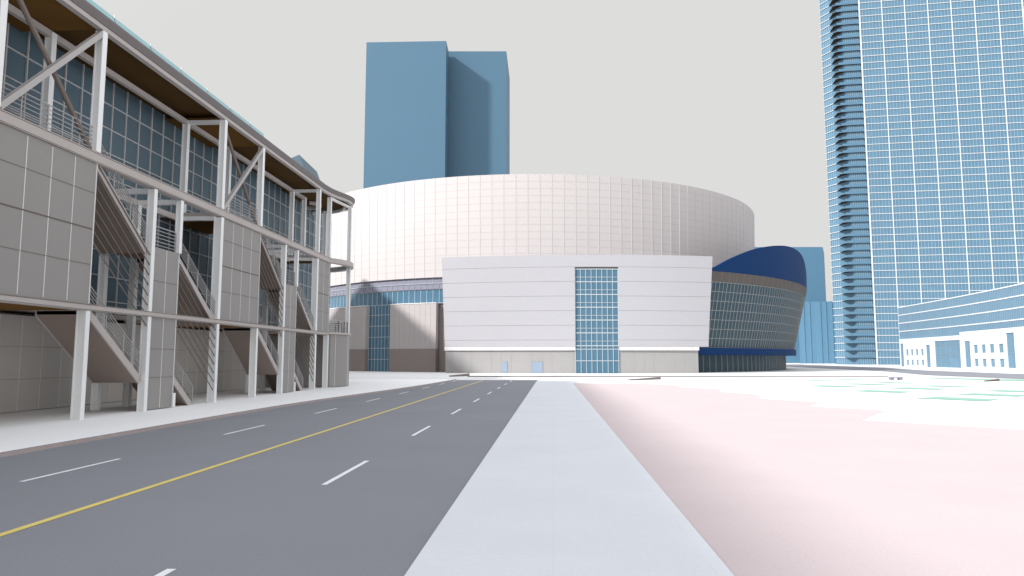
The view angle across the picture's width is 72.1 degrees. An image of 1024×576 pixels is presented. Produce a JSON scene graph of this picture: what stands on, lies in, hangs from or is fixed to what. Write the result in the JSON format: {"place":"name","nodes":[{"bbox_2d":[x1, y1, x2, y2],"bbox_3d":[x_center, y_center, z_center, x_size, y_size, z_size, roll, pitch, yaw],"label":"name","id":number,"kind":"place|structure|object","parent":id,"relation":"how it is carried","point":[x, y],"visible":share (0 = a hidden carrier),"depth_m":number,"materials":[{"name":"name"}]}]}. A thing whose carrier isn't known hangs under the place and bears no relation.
{"place":"outdoors","nodes":[
{"label":"outdoors","id":0,"kind":"place"},
{"bbox_2d":[0,379,452,451],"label":"pavement","id":1,"kind":"structure","parent":0,"point":[26,429],"depth_m":34.67,"materials":[{"name":"white concrete"}]},
{"bbox_2d":[0,380,536,575],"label":"road","id":2,"kind":"structure","parent":0,"point":[373,484],"depth_m":15.11,"materials":[{"name":"grey asphalt"}]},
{"bbox_2d":[0,379,455,456],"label":"kerb","id":3,"kind":"structure","parent":2,"relation":"on","point":[42,447],"depth_m":28.07,"materials":[{"name":"concrete"}]},
{"bbox_2d":[363,41,448,188],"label":"office tower","id":4,"kind":"structure","parent":0,"point":[406,116],"depth_m":340.98,"materials":[{"name":"blue glass"}]},
{"bbox_2d":[449,373,469,376],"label":"wall","id":5,"kind":"structure","parent":0,"point":[468,374],"depth_m":111.06,"materials":[{"name":"grey concrete"}]},
{"bbox_2d":[92,0,832,300],"label":"sky","id":6,"kind":"structure","parent":0,"point":[726,97],"materials":[{"name":"white"}]},
{"bbox_2d":[447,51,509,176],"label":"office tower","id":7,"kind":"structure","parent":0,"point":[478,112],"depth_m":354.45,"materials":[{"name":"blue glass"}]},
{"bbox_2d":[404,381,733,575],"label":"sidewalk","id":8,"kind":"structure","parent":0,"point":[561,482],"depth_m":12.27,"materials":[{"name":"concrete"}]},
{"bbox_2d":[349,363,1023,382],"bbox_3d":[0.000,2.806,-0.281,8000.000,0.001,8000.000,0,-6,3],"label":"ground","id":9,"kind":"structure","parent":0,"point":[796,371],"depth_m":123.93,"materials":[{"name":"white concrete"}]},
{"bbox_2d":[0,0,354,419],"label":"convention hall","id":10,"kind":"structure","parent":9,"relation":"on","point":[165,231],"depth_m":38.98,"materials":[{"name":"white paint"}]},
{"bbox_2d":[329,174,806,372],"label":"arena","id":11,"kind":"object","parent":9,"relation":"on","point":[534,273],"visible":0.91,"depth_m":145.78,"materials":[{"name":"white metal"}]},
{"bbox_2d":[368,305,389,371],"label":"stair window","id":12,"kind":"structure","parent":11,"relation":"in","point":[379,316],"depth_m":153.19,"materials":[{"name":"blue glass"}]},
{"bbox_2d":[330,289,442,307],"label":"ribbon window","id":13,"kind":"structure","parent":11,"relation":"in","point":[426,295],"depth_m":152.78,"materials":[{"name":"blue glass"}]},
{"bbox_2d":[755,247,825,362],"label":"office block","id":14,"kind":"structure","parent":9,"relation":"on","point":[813,257],"depth_m":432.91,"materials":[{"name":"blue glass"}]},
{"bbox_2d":[799,301,835,363],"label":"office block","id":15,"kind":"structure","parent":9,"relation":"on","point":[816,335],"depth_m":391.76,"materials":[{"name":"blue glass"}]},
{"bbox_2d":[897,283,1023,372],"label":"hotel podium","id":16,"kind":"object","parent":9,"relation":"on","point":[981,331],"visible":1,"depth_m":163.53,"materials":[{"name":"white paint"}]},
{"bbox_2d":[901,344,903,365],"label":"window","id":17,"kind":"structure","parent":16,"relation":"in","point":[902,354],"depth_m":201.71,"materials":[{"name":"blue glass"}]},
{"bbox_2d":[926,345,930,366],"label":"window","id":18,"kind":"structure","parent":16,"relation":"in","point":[927,346],"depth_m":185.19,"materials":[{"name":"blue glass"}]},
{"bbox_2d":[935,340,960,367],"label":"window","id":19,"kind":"structure","parent":16,"relation":"in","point":[948,355],"depth_m":173.72,"materials":[{"name":"blue glass"}]},
{"bbox_2d":[898,296,1023,322],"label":"ribbon window","id":20,"kind":"structure","parent":16,"relation":"in","point":[1018,301],"depth_m":164.19,"materials":[{"name":"blue glass"}]},
{"bbox_2d":[898,284,1023,314],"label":"ribbon window","id":21,"kind":"structure","parent":16,"relation":"in","point":[1018,289],"depth_m":164.11,"materials":[{"name":"blue glass"}]},
{"bbox_2d":[899,320,1023,338],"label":"ribbon window","id":22,"kind":"structure","parent":16,"relation":"in","point":[950,331],"depth_m":171.07,"materials":[{"name":"blue glass"}]},
{"bbox_2d":[899,308,1023,330],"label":"ribbon window","id":23,"kind":"structure","parent":16,"relation":"in","point":[1018,313],"depth_m":164.19,"materials":[{"name":"blue glass"}]},
{"bbox_2d":[965,341,970,366],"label":"window","id":24,"kind":"structure","parent":16,"relation":"in","point":[967,343],"depth_m":162.75,"materials":[{"name":"blue glass"}]},
{"bbox_2d":[982,344,985,352],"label":"window","id":25,"kind":"structure","parent":16,"relation":"in","point":[983,346],"depth_m":155.26,"materials":[{"name":"blue glass"}]},
{"bbox_2d":[990,344,993,352],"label":"window","id":26,"kind":"structure","parent":16,"relation":"in","point":[991,345],"depth_m":151.13,"materials":[{"name":"blue glass"}]},
{"bbox_2d":[991,359,994,366],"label":"window","id":27,"kind":"structure","parent":16,"relation":"in","point":[992,360],"depth_m":150.78,"materials":[{"name":"blue glass"}]},
{"bbox_2d":[999,344,1003,352],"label":"window","id":28,"kind":"structure","parent":16,"relation":"in","point":[1000,345],"depth_m":147.14,"materials":[{"name":"blue glass"}]},
{"bbox_2d":[1000,359,1004,366],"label":"window","id":29,"kind":"structure","parent":16,"relation":"in","point":[1001,360],"depth_m":146.84,"materials":[{"name":"blue glass"}]},
{"bbox_2d":[1006,332,1015,367],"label":"window","id":30,"kind":"structure","parent":16,"relation":"in","point":[1010,336],"depth_m":142.97,"materials":[{"name":"blue glass"}]},
{"bbox_2d":[573,383,1023,575],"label":"plaza","id":31,"kind":"structure","parent":0,"point":[752,484],"depth_m":16.09,"materials":[{"name":"concrete"}]},
{"bbox_2d":[573,377,1023,429],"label":"plaza paving","id":32,"kind":"structure","parent":0,"point":[1004,412],"depth_m":55.03,"materials":[{"name":"white concrete"}]},
{"bbox_2d":[628,377,660,379],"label":"wall","id":33,"kind":"structure","parent":32,"relation":"on","point":[655,378],"depth_m":92.60,"materials":[{"name":"grey concrete"}]},
{"bbox_2d":[467,376,887,376],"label":"cross street kerb","id":34,"kind":"structure","parent":32,"relation":"on","point":[677,376],"depth_m":106.55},
{"bbox_2d":[888,377,902,379],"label":"concrete bench","id":35,"kind":"object","parent":32,"relation":"on","point":[898,378],"visible":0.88,"depth_m":91.45,"materials":[{"name":"grey concrete"}]},
{"bbox_2d":[983,379,999,381],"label":"wall","id":36,"kind":"structure","parent":32,"relation":"on","point":[991,380],"depth_m":86.25,"materials":[{"name":"grey concrete"}]},
{"bbox_2d":[800,380,832,380],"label":"lawn","id":37,"kind":"structure","parent":0,"point":[816,380],"depth_m":89.26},
{"bbox_2d":[811,385,858,386],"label":"lawn","id":38,"kind":"structure","parent":0,"point":[833,386],"depth_m":70.20,"materials":[{"name":"green plant"}]},
{"bbox_2d":[834,379,864,379],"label":"lawn","id":39,"kind":"structure","parent":0,"point":[849,379],"depth_m":93.49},
{"bbox_2d":[849,383,889,384],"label":"lawn","id":40,"kind":"structure","parent":0,"point":[868,384],"depth_m":75.58,"materials":[{"name":"green plant"}]},
{"bbox_2d":[855,390,911,392],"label":"lawn","id":41,"kind":"structure","parent":0,"point":[883,391],"depth_m":59.59,"materials":[{"name":"green plant"}]},
{"bbox_2d":[872,382,909,383],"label":"lawn","id":42,"kind":"structure","parent":0,"point":[890,382],"depth_m":81.85,"materials":[{"name":"green plant"}]},
{"bbox_2d":[786,364,1023,378],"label":"side road","id":43,"kind":"structure","parent":0,"point":[973,374],"depth_m":140.30,"materials":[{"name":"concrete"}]},
{"bbox_2d":[897,387,943,389],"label":"lawn","id":44,"kind":"structure","parent":0,"point":[919,388],"depth_m":65.53,"materials":[{"name":"green plant"}]},
{"bbox_2d":[819,0,1023,364],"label":"hotel tower","id":45,"kind":"structure","parent":0,"point":[923,101],"depth_m":323.32,"materials":[{"name":"blue glass"}]},
{"bbox_2d":[927,385,973,386],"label":"lawn","id":46,"kind":"structure","parent":0,"point":[948,386],"depth_m":70.20,"materials":[{"name":"green plant"}]},
{"bbox_2d":[922,397,997,400],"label":"lawn","id":47,"kind":"structure","parent":0,"point":[958,398],"depth_m":49.19,"materials":[{"name":"green plant"}]},
{"bbox_2d":[923,377,1023,380],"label":"lawn","id":48,"kind":"structure","parent":0,"point":[979,379],"depth_m":93.49,"materials":[{"name":"green plant"}]},
{"bbox_2d":[961,393,1023,396],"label":"lawn","id":49,"kind":"structure","parent":0,"point":[991,394],"depth_m":54.64,"materials":[{"name":"green plant"}]},
{"bbox_2d":[986,390,1023,391],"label":"lawn","id":50,"kind":"structure","parent":0,"point":[1007,390],"depth_m":61.45,"materials":[{"name":"green plant"}]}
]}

